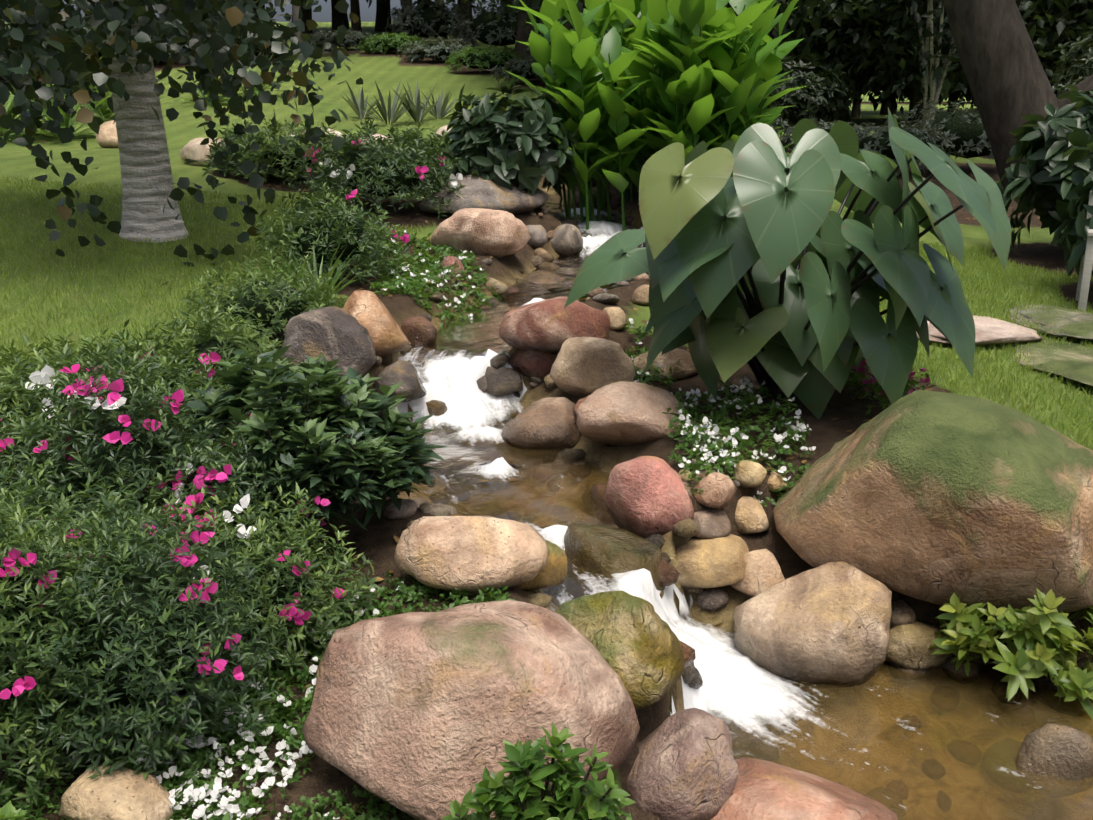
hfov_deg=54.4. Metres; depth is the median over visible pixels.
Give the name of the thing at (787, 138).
hedge
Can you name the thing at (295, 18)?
jacaranda
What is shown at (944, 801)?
pebble
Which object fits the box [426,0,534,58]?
tree
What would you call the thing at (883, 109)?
tree
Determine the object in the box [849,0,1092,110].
canopy
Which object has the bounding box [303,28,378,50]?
hedge
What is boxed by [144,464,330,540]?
pink azalea
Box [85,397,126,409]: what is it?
white azalea
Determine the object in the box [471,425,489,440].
pebble
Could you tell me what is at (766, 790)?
rock
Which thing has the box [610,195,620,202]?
pebble
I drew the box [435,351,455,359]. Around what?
pebble
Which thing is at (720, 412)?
cover
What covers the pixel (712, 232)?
colocasia
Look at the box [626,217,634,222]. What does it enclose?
pebble
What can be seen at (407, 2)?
tree
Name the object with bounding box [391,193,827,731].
water
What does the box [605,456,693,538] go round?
rock
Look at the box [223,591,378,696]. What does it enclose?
white flowers
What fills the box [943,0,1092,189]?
tree
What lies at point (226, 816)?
plant
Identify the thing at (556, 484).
pebble
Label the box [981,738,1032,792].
submerged rock
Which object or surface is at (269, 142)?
azalea
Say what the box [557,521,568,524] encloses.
pebble
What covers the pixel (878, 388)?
cover
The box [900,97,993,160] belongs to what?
hedge
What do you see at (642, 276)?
pebble
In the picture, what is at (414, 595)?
cover
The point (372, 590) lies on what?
white flowers
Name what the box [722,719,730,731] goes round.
pebble
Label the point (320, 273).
clump
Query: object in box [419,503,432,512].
pebble
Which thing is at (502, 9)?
tree
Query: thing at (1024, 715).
pebble
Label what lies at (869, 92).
canopy
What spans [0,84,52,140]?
palm
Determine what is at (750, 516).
rock
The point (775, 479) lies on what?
rock
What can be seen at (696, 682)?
pebble
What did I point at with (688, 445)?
pebble
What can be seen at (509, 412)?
pebble
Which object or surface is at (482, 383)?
pebble
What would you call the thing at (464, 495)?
pebble
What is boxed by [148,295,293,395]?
bush
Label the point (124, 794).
rock
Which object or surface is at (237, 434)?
pink azalea
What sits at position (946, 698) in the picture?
pebble
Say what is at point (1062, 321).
stepping stone
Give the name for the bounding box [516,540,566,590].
rock
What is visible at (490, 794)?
plant
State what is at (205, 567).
white azalea
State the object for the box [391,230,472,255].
flowers
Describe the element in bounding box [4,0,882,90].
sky
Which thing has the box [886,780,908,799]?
pebble
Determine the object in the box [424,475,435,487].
pebble
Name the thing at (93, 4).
crest tree
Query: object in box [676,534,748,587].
rock
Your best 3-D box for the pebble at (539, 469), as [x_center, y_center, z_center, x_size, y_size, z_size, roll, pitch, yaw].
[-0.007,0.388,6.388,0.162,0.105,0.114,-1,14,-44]
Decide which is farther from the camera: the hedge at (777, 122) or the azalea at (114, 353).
the hedge at (777, 122)
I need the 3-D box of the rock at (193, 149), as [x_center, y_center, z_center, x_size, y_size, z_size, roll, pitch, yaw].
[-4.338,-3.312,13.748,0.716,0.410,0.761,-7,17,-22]
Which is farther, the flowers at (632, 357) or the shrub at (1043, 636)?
the flowers at (632, 357)
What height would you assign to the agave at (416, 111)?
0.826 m
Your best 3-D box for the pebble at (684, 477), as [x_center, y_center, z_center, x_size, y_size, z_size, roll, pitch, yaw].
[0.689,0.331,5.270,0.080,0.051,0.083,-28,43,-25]
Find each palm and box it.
[0,55,77,110]
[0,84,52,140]
[0,86,113,145]
[61,57,101,91]
[64,87,164,120]
[161,68,247,108]
[224,56,288,100]
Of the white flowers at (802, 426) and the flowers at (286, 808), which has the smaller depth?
the flowers at (286, 808)
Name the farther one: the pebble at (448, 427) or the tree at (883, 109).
the tree at (883, 109)
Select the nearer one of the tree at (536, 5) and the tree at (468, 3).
the tree at (536, 5)
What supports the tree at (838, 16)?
on the terrain
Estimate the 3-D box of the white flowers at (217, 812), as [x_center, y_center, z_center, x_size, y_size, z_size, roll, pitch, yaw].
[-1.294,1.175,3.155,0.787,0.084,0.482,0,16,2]
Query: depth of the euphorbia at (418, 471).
4.69 m
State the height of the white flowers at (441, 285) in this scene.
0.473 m
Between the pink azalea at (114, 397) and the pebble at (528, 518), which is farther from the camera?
the pebble at (528, 518)
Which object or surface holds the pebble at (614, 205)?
on the terrain
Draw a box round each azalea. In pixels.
[0,332,90,394]
[0,338,83,447]
[0,399,88,523]
[0,437,76,522]
[0,463,115,704]
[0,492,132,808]
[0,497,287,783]
[0,531,243,679]
[0,548,69,699]
[8,348,216,528]
[14,468,236,621]
[25,365,91,417]
[43,319,203,395]
[54,330,184,440]
[59,364,183,444]
[66,530,89,557]
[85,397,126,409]
[102,524,207,560]
[134,348,238,468]
[138,345,220,376]
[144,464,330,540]
[147,416,329,592]
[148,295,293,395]
[155,396,234,447]
[157,462,192,512]
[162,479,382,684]
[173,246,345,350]
[179,493,346,625]
[193,565,209,580]
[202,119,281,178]
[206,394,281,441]
[218,386,339,510]
[220,412,259,445]
[223,494,256,538]
[228,118,367,185]
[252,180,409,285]
[282,119,464,218]
[303,140,445,179]
[319,158,462,187]
[346,189,409,242]
[383,123,451,179]
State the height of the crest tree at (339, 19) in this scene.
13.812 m
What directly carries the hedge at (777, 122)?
on the terrain
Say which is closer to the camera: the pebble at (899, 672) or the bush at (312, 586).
the bush at (312, 586)
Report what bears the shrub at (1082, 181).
on the terrain
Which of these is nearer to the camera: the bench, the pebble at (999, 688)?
the pebble at (999, 688)
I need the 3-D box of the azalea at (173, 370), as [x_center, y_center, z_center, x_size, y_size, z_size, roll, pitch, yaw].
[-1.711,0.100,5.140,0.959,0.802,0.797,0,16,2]
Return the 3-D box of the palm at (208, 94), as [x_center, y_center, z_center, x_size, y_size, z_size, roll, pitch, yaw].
[-7.199,-6.960,22.550,2.567,1.501,2.858,-12,20,-36]
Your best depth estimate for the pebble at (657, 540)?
4.99 m
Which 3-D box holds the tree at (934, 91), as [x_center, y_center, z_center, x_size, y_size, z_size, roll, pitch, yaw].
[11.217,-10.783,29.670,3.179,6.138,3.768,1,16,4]
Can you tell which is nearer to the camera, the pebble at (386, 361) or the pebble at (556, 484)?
the pebble at (556, 484)
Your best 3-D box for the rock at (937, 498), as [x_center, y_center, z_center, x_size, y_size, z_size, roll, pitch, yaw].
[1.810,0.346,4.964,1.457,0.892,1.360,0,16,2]
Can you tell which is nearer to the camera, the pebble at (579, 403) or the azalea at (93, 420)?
the azalea at (93, 420)
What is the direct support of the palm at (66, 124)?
on the terrain
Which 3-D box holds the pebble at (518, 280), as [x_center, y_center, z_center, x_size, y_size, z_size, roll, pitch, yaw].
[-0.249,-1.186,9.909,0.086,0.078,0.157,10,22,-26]
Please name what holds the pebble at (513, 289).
on the terrain
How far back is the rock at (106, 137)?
15.79 m
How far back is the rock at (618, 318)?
7.33 m
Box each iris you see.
[228,239,326,286]
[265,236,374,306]
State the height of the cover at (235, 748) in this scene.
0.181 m
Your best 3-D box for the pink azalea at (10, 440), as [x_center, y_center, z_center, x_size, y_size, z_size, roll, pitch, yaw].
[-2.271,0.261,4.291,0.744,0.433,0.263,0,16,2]
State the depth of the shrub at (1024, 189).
9.93 m
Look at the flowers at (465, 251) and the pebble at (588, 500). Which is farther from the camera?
the flowers at (465, 251)
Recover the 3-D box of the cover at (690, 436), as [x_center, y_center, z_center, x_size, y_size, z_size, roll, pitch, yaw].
[0.784,0.385,5.434,0.334,0.534,0.919,0,16,2]
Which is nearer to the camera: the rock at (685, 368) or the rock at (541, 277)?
the rock at (685, 368)
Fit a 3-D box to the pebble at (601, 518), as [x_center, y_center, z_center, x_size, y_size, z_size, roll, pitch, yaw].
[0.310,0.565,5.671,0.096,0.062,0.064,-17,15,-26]
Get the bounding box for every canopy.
[701,0,963,122]
[701,4,897,101]
[764,0,1092,125]
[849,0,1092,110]
[941,0,1092,105]
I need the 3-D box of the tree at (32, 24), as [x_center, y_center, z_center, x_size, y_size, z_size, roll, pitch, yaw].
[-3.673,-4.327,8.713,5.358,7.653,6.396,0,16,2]
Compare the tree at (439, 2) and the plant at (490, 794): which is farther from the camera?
the tree at (439, 2)
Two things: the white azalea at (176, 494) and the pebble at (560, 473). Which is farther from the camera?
the pebble at (560, 473)
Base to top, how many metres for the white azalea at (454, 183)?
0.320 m
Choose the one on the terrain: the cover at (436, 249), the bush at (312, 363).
the cover at (436, 249)
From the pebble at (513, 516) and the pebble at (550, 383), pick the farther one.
the pebble at (550, 383)
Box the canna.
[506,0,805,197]
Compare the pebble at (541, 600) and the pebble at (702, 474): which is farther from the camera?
the pebble at (702, 474)
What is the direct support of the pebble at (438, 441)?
on the terrain
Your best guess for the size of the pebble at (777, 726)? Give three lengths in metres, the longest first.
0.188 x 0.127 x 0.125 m
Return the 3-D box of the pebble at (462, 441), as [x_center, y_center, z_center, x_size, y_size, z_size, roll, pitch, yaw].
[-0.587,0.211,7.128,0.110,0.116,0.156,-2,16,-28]
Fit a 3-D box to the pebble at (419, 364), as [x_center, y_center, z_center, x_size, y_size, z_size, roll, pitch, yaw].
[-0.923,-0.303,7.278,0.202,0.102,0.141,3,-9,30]
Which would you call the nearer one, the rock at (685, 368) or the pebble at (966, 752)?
the pebble at (966, 752)
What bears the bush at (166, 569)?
on the terrain
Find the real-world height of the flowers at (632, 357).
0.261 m
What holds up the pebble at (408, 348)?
in the water
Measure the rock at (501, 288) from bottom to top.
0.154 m
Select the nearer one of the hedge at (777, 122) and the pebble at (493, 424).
the pebble at (493, 424)
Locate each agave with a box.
[343,80,419,125]
[343,82,379,118]
[392,78,439,121]
[420,88,462,118]
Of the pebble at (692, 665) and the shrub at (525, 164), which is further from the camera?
the shrub at (525, 164)
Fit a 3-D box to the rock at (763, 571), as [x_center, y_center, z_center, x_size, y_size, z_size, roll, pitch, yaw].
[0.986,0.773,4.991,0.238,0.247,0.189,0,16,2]
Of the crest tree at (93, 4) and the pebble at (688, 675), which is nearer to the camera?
the pebble at (688, 675)
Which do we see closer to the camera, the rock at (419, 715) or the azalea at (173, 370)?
the rock at (419, 715)
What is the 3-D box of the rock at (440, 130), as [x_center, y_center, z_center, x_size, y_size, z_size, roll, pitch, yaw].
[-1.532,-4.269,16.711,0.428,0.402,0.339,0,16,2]
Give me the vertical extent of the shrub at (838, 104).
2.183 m
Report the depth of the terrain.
6.51 m
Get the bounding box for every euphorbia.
[167,447,273,522]
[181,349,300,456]
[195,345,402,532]
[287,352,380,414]
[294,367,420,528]
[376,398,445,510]
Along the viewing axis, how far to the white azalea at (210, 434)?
4.87 m
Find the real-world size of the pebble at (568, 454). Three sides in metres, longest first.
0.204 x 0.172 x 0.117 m
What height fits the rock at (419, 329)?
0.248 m
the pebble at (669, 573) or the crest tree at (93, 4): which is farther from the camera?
the crest tree at (93, 4)
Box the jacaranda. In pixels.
[293,5,302,42]
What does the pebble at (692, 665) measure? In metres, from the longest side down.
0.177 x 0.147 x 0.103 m
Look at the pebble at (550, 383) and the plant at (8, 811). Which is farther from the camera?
the pebble at (550, 383)
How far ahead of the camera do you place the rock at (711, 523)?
5.03 m
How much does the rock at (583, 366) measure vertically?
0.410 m
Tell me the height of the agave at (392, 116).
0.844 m
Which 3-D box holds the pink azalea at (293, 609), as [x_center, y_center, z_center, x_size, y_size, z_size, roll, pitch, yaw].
[-1.169,0.539,3.871,0.847,0.390,0.276,5,17,16]
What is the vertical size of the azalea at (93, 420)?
0.994 m
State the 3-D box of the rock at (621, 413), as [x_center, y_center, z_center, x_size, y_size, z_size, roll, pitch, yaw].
[0.484,0.028,6.036,0.644,0.374,0.475,7,17,23]
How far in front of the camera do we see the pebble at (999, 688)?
4.59 m
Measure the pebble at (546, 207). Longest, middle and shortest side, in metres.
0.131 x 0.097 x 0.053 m
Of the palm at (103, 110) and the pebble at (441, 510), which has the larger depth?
the palm at (103, 110)
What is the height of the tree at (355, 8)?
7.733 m
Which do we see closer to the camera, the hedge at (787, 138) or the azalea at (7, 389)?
the azalea at (7, 389)
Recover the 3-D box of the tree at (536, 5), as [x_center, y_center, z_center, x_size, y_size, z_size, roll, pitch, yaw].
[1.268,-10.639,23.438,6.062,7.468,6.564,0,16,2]
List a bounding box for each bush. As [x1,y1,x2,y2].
[383,0,472,39]
[447,0,544,49]
[524,19,559,58]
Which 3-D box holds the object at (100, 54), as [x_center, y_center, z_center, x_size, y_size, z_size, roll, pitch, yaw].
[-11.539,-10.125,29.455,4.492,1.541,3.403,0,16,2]
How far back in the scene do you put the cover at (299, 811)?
3.21 m
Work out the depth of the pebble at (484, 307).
8.61 m
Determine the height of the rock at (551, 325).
0.374 m
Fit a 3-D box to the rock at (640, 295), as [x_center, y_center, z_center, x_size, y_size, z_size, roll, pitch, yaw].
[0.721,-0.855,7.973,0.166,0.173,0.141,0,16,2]
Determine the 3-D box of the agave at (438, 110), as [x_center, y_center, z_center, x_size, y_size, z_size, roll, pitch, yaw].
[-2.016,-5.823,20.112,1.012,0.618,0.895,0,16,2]
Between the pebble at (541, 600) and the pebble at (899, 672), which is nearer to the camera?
the pebble at (541, 600)
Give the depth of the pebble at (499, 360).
7.12 m
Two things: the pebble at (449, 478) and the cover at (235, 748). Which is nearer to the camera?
the cover at (235, 748)
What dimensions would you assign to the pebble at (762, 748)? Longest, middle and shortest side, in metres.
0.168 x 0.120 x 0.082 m
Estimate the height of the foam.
0.210 m
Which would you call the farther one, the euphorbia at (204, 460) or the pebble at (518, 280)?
the pebble at (518, 280)
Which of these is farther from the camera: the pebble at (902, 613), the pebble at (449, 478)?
the pebble at (449, 478)
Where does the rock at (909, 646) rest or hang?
on the terrain
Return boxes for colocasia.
[564,108,1010,419]
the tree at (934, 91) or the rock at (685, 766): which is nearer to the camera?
the rock at (685, 766)
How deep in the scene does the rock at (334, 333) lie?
6.28 m
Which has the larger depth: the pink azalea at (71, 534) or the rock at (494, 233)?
the rock at (494, 233)
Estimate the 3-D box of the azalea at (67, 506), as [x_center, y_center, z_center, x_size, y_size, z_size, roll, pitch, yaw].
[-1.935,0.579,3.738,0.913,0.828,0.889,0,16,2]
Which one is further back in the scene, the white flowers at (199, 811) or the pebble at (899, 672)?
the pebble at (899, 672)
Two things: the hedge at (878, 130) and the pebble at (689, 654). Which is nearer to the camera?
the pebble at (689, 654)
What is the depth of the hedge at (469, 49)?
26.80 m
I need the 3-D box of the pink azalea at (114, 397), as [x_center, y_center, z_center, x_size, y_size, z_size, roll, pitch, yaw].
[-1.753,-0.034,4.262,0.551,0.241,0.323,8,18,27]
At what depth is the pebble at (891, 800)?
4.21 m
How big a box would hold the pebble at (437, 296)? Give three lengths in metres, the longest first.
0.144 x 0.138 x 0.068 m
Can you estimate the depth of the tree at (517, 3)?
22.16 m
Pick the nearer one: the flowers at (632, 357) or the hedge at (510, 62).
the flowers at (632, 357)
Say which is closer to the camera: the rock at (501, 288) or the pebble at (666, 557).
the pebble at (666, 557)
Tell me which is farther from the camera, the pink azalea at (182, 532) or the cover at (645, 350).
the cover at (645, 350)
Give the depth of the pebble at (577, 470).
6.09 m
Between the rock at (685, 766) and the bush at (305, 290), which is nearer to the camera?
the rock at (685, 766)
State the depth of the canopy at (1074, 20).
30.61 m
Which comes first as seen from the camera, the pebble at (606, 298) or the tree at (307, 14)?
the pebble at (606, 298)
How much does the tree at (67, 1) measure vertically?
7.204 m
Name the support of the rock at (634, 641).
on the terrain
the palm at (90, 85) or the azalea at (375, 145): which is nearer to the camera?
the azalea at (375, 145)
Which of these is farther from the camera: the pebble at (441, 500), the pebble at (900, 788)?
the pebble at (441, 500)
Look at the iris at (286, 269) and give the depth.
8.21 m
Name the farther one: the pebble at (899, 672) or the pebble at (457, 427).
the pebble at (457, 427)
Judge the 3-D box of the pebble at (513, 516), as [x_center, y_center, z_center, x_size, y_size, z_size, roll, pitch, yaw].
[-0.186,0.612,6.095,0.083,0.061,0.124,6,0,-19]
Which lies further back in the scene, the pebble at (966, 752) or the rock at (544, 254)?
the rock at (544, 254)
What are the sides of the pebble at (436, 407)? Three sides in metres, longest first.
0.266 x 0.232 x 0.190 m
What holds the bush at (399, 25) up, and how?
on the terrain
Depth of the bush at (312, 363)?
5.20 m
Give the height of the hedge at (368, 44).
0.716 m
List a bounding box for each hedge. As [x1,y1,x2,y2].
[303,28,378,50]
[357,32,424,53]
[396,36,472,62]
[444,45,530,72]
[489,55,552,82]
[770,116,788,135]
[779,117,874,150]
[855,115,966,172]
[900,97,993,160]
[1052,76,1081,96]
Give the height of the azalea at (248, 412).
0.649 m
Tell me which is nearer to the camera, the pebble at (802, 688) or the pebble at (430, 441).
the pebble at (802, 688)
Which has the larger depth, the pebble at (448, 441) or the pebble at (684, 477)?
the pebble at (448, 441)
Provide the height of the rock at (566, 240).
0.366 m
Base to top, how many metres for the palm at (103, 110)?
1.252 m
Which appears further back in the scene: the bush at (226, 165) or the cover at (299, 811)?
the bush at (226, 165)
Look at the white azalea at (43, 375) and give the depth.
4.78 m
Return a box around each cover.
[0,751,257,819]
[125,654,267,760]
[129,650,316,819]
[188,593,377,744]
[279,784,414,819]
[290,570,515,654]
[306,665,317,714]
[353,231,473,271]
[370,255,502,325]
[624,322,679,387]
[662,379,814,506]
[668,416,734,494]
[845,357,937,414]
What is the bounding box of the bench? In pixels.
[1075,191,1092,311]
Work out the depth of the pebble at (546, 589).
4.83 m
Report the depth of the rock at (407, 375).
6.62 m
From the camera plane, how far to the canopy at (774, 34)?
31.95 m
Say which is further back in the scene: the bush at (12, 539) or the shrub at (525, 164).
the shrub at (525, 164)
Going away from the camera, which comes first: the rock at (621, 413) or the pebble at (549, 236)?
the rock at (621, 413)
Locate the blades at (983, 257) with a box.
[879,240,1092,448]
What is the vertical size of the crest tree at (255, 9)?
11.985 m
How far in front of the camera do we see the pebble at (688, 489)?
5.11 m
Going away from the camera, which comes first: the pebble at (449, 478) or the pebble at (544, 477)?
the pebble at (544, 477)
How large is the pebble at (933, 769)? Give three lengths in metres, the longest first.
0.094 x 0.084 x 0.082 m
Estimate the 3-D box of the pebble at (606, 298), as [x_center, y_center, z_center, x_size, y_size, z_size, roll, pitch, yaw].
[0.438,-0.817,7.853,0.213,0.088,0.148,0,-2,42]
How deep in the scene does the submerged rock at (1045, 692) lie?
4.53 m
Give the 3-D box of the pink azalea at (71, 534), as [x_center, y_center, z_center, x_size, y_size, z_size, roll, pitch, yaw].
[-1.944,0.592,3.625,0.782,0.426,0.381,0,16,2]
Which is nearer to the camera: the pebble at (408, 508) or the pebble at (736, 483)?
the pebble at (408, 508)
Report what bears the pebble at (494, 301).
on the terrain
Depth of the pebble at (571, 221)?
12.11 m
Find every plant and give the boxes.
[0,800,27,819]
[222,808,325,819]
[442,721,635,819]
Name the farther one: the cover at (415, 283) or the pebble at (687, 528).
the cover at (415, 283)
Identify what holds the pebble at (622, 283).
on the terrain
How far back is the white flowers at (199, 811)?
3.30 m
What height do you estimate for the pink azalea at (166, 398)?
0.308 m
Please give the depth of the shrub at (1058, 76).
25.96 m
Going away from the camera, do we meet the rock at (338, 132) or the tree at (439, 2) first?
the rock at (338, 132)
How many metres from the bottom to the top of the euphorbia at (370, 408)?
0.622 m
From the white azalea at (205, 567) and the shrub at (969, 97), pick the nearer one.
the white azalea at (205, 567)
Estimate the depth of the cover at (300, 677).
3.71 m
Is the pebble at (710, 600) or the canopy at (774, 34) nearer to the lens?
the pebble at (710, 600)
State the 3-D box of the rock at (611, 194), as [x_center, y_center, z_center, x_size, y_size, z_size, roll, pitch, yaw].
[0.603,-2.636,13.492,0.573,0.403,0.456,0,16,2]
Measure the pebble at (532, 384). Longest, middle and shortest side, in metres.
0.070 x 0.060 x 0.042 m
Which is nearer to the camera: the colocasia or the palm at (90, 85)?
the colocasia
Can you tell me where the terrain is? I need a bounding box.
[0,22,1092,819]
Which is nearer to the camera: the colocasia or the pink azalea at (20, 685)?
the pink azalea at (20, 685)
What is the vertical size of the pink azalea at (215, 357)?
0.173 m
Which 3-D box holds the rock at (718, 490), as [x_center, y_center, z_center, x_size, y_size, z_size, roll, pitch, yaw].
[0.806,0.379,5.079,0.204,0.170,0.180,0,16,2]
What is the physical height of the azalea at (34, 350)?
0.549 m
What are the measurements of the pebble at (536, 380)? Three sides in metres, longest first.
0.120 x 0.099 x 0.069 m
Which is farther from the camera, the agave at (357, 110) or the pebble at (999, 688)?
the agave at (357, 110)
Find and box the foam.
[434,439,540,479]
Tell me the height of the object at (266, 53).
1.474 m
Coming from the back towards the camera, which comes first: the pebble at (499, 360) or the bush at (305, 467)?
the pebble at (499, 360)
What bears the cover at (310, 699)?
on the terrain
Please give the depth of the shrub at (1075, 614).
4.70 m
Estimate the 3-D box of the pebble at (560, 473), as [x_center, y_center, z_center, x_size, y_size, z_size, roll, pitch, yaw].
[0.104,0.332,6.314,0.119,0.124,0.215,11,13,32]
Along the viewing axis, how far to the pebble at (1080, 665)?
4.66 m
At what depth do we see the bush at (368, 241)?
8.61 m
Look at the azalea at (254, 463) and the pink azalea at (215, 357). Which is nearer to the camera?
the azalea at (254, 463)
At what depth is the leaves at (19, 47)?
26.05 m
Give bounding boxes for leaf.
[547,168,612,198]
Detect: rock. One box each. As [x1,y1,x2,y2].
[58,765,172,819]
[96,120,118,147]
[180,138,224,166]
[282,306,375,378]
[291,128,343,137]
[301,600,639,819]
[343,290,408,357]
[361,134,392,144]
[372,360,426,402]
[393,516,548,595]
[401,315,436,350]
[419,174,548,214]
[431,208,530,257]
[436,125,450,141]
[484,278,508,296]
[485,366,522,396]
[498,297,609,353]
[501,397,581,456]
[508,349,557,379]
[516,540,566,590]
[523,270,565,283]
[526,225,546,248]
[534,248,553,261]
[549,224,582,255]
[550,336,634,396]
[551,523,664,600]
[555,590,684,709]
[571,187,614,216]
[576,381,686,445]
[603,307,627,330]
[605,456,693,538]
[626,708,737,819]
[631,284,648,305]
[633,348,697,380]
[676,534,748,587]
[693,507,731,538]
[694,472,736,508]
[710,757,896,819]
[731,549,784,597]
[732,561,891,688]
[733,460,766,486]
[735,496,768,533]
[768,471,787,491]
[772,390,1092,612]
[885,621,952,669]
[1015,723,1092,797]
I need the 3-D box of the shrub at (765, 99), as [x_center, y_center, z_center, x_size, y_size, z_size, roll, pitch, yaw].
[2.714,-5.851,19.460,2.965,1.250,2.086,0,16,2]
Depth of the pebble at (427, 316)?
7.86 m
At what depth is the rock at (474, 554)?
4.13 m
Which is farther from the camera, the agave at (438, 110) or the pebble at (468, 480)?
the agave at (438, 110)
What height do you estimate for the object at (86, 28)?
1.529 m
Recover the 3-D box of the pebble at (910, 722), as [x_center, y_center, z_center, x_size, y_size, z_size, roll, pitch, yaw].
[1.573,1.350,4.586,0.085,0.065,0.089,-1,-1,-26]
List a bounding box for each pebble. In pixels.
[381,354,391,365]
[383,499,417,519]
[400,343,411,355]
[403,357,425,371]
[414,313,431,321]
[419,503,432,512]
[423,400,447,426]
[423,436,434,450]
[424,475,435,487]
[424,504,457,515]
[428,291,442,300]
[429,493,450,504]
[430,437,443,450]
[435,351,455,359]
[437,423,453,429]
[441,256,464,274]
[443,437,458,445]
[443,484,457,493]
[444,475,456,479]
[446,429,469,441]
[449,487,458,494]
[450,487,470,500]
[454,425,463,429]
[456,476,471,482]
[457,437,467,444]
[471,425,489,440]
[477,375,486,392]
[478,305,490,309]
[482,258,491,264]
[482,423,498,437]
[485,298,498,305]
[490,353,508,368]
[498,407,515,423]
[507,512,521,520]
[508,286,519,291]
[513,409,521,415]
[515,278,523,282]
[522,513,537,523]
[527,593,551,607]
[530,382,537,386]
[531,255,544,267]
[531,377,543,383]
[532,465,552,482]
[535,465,550,474]
[537,261,558,269]
[540,205,551,210]
[541,587,550,591]
[544,374,556,388]
[546,479,560,490]
[547,233,552,239]
[550,458,570,476]
[551,596,566,606]
[557,448,585,464]
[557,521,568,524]
[560,219,577,226]
[568,461,591,477]
[573,395,589,415]
[582,489,597,509]
[587,287,604,297]
[590,482,611,520]
[593,293,618,303]
[596,511,606,521]
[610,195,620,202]
[610,201,620,209]
[616,281,629,286]
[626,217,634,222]
[631,273,648,281]
[646,533,664,549]
[658,559,679,586]
[661,552,670,562]
[673,518,697,537]
[678,430,728,450]
[678,469,693,480]
[679,640,695,667]
[682,481,695,499]
[682,665,693,683]
[684,587,703,593]
[690,661,694,671]
[690,666,702,689]
[695,470,719,478]
[696,589,728,611]
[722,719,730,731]
[732,480,739,486]
[749,736,778,761]
[755,709,797,735]
[784,685,806,692]
[865,786,905,818]
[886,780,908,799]
[887,662,927,680]
[890,600,916,627]
[900,715,921,729]
[921,759,945,779]
[931,686,960,711]
[936,791,951,811]
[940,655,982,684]
[947,740,981,765]
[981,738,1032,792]
[991,677,1022,704]
[1011,705,1035,725]
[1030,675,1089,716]
[1049,718,1070,725]
[1075,659,1092,670]
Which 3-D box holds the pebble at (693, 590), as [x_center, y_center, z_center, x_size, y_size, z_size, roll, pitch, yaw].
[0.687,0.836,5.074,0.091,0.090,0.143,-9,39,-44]
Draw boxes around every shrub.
[430,76,592,195]
[930,588,1092,719]
[997,86,1092,259]
[1059,127,1092,275]
[1068,608,1092,618]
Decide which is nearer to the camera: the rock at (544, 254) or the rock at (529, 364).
the rock at (529, 364)
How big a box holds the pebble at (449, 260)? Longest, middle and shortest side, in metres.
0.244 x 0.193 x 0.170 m
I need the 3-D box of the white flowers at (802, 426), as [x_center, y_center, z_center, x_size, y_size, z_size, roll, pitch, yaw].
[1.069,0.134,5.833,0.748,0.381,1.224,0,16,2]
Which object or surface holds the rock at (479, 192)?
on the terrain
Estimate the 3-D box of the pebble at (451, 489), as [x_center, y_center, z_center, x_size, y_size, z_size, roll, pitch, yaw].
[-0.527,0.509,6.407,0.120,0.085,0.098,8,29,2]
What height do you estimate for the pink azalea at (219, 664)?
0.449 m
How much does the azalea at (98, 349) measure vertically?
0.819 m
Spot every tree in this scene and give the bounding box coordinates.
[0,0,362,284]
[56,0,97,22]
[85,0,94,19]
[252,0,326,18]
[253,0,312,33]
[331,0,349,31]
[350,0,401,34]
[368,0,459,38]
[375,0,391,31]
[411,0,485,46]
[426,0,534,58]
[434,0,443,8]
[464,0,570,30]
[497,0,607,43]
[513,0,759,29]
[550,0,871,57]
[879,80,896,114]
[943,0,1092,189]
[947,89,958,111]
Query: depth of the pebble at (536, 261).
10.66 m
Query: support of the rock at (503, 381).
on the terrain
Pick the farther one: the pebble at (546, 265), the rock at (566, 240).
the rock at (566, 240)

